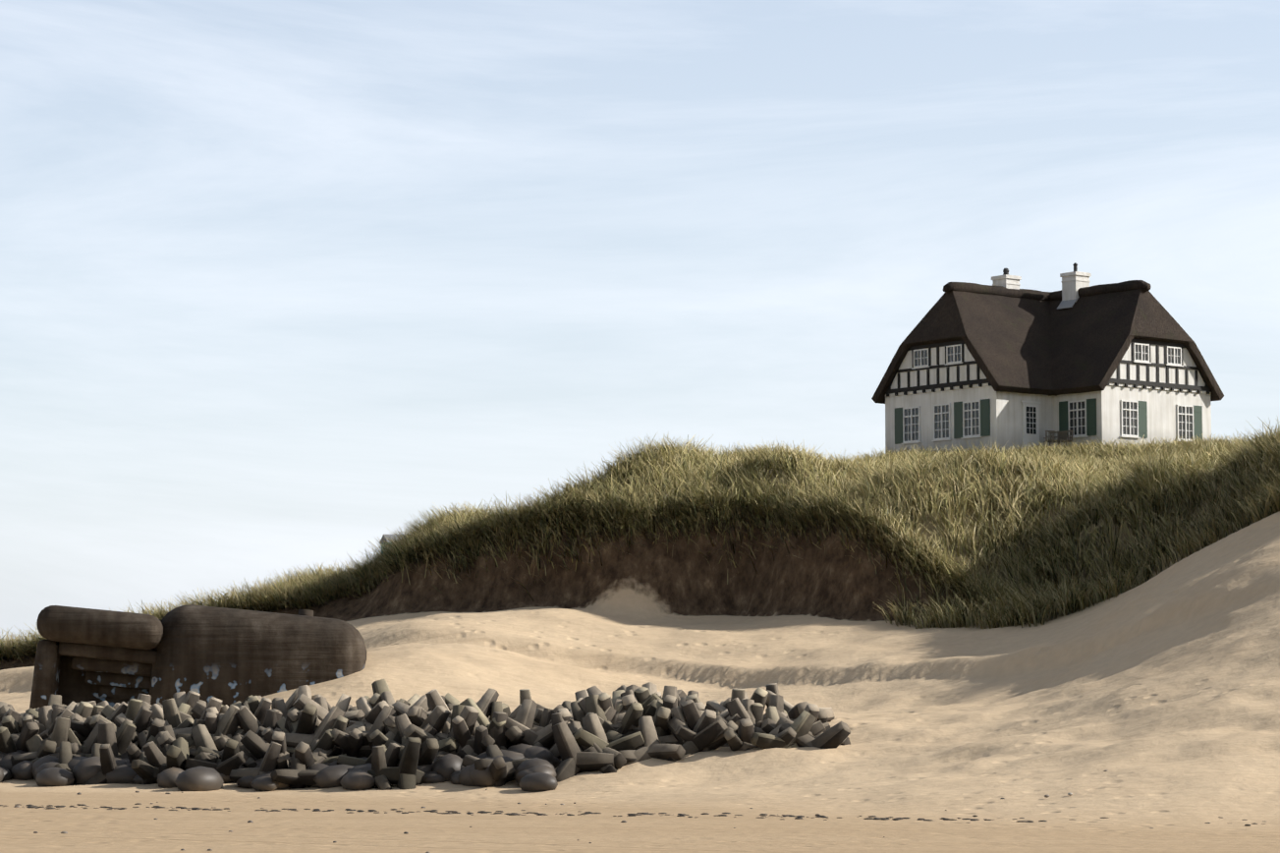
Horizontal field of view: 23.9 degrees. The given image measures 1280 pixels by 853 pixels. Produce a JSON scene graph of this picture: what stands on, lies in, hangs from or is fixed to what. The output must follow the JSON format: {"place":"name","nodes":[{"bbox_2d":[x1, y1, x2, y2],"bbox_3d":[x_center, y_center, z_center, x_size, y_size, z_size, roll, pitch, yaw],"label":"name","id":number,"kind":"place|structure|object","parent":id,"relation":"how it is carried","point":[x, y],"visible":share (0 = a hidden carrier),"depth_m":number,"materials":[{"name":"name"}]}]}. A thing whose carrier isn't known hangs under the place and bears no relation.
{"place":"outdoors","nodes":[
{"label":"outdoors","id":0,"kind":"place"},
{"bbox_2d":[0,464,1279,852],"bbox_3d":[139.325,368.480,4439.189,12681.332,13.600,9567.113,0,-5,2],"label":"ground","id":1,"kind":"structure","parent":0,"point":[1143,716],"depth_m":80.44,"materials":[{"name":"beige sand"}]},
{"bbox_2d":[29,604,366,708],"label":"bunker","id":2,"kind":"object","parent":1,"relation":"on","point":[228,656],"visible":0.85,"depth_m":96.64,"materials":[{"name":"concrete"}]},
{"bbox_2d":[0,743,560,791],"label":"boulders","id":3,"kind":"object","parent":1,"relation":"on","point":[535,771],"visible":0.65,"depth_m":78.62,"materials":[{"name":"grey stone"}]},
{"bbox_2d":[379,534,404,552],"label":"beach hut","id":4,"kind":"object","parent":1,"relation":"on","point":[387,540],"visible":0.1,"depth_m":300.93,"materials":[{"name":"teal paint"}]},
{"bbox_2d":[0,678,850,790],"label":"tetrapod blocks","id":5,"kind":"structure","parent":1,"relation":"on","point":[296,735],"depth_m":80.56,"materials":[{"name":"concrete"}]},
{"bbox_2d":[13,769,1153,852],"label":"beach pebbles","id":6,"kind":"object","parent":1,"relation":"on","point":[1045,796],"visible":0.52,"depth_m":61.41,"materials":[{"name":"grey stone"}]},
{"bbox_2d":[0,802,1266,825],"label":"seaweed line","id":7,"kind":"object","parent":1,"relation":"on","point":[48,806],"visible":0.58,"depth_m":63.76,"materials":[{"name":"black plant"}]},
{"bbox_2d":[0,416,1279,663],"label":"marram grass","id":8,"kind":"structure","parent":1,"relation":"on","point":[861,491],"depth_m":110.97,"materials":[{"name":"green plant"}]},
{"bbox_2d":[885,385,1211,452],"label":"house walls","id":9,"kind":"structure","parent":1,"relation":"on","point":[1006,417],"depth_m":140.92,"materials":[{"name":"white paint"}]},
{"bbox_2d":[871,290,1057,403],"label":"thatch roof","id":10,"kind":"structure","parent":9,"relation":"on","point":[1007,340],"depth_m":142.27,"materials":[{"name":"brown wicker"}]},
{"bbox_2d":[943,281,1050,300],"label":"ridge roll","id":11,"kind":"object","parent":10,"relation":"on","point":[948,287],"visible":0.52,"depth_m":144.46,"materials":[{"name":"brown wicker"}]},
{"bbox_2d":[991,268,1021,289],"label":"chimney","id":12,"kind":"object","parent":10,"relation":"on","point":[1006,280],"visible":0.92,"depth_m":145.36,"materials":[{"name":"white paint"}]},
{"bbox_2d":[1048,288,1224,400],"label":"thatch roof","id":13,"kind":"structure","parent":9,"relation":"on","point":[1092,337],"depth_m":141.80,"materials":[{"name":"brown wicker"}]},
{"bbox_2d":[1057,298,1076,309],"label":"chimney flashing","id":14,"kind":"object","parent":13,"relation":"on","point":[1067,304],"visible":1,"depth_m":145.29,"materials":[{"name":"grey metal"}]},
{"bbox_2d":[1059,262,1091,302],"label":"chimney","id":15,"kind":"object","parent":13,"relation":"on","point":[1074,281],"visible":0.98,"depth_m":145.46,"materials":[{"name":"white paint"}]},
{"bbox_2d":[1049,279,1150,300],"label":"ridge roll","id":16,"kind":"object","parent":13,"relation":"on","point":[1142,285],"visible":0.54,"depth_m":143.70,"materials":[{"name":"brown wicker"}]},
{"bbox_2d":[0,0,1279,640],"label":"sky","id":17,"kind":"structure","parent":0,"point":[283,284],"materials":[{"name":"blue"}]},
{"bbox_2d":[885,338,1211,448],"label":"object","id":18,"kind":"object","parent":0,"point":[954,364],"visible":0.92,"depth_m":141.23,"materials":[{"name":"white paint"}]}
]}

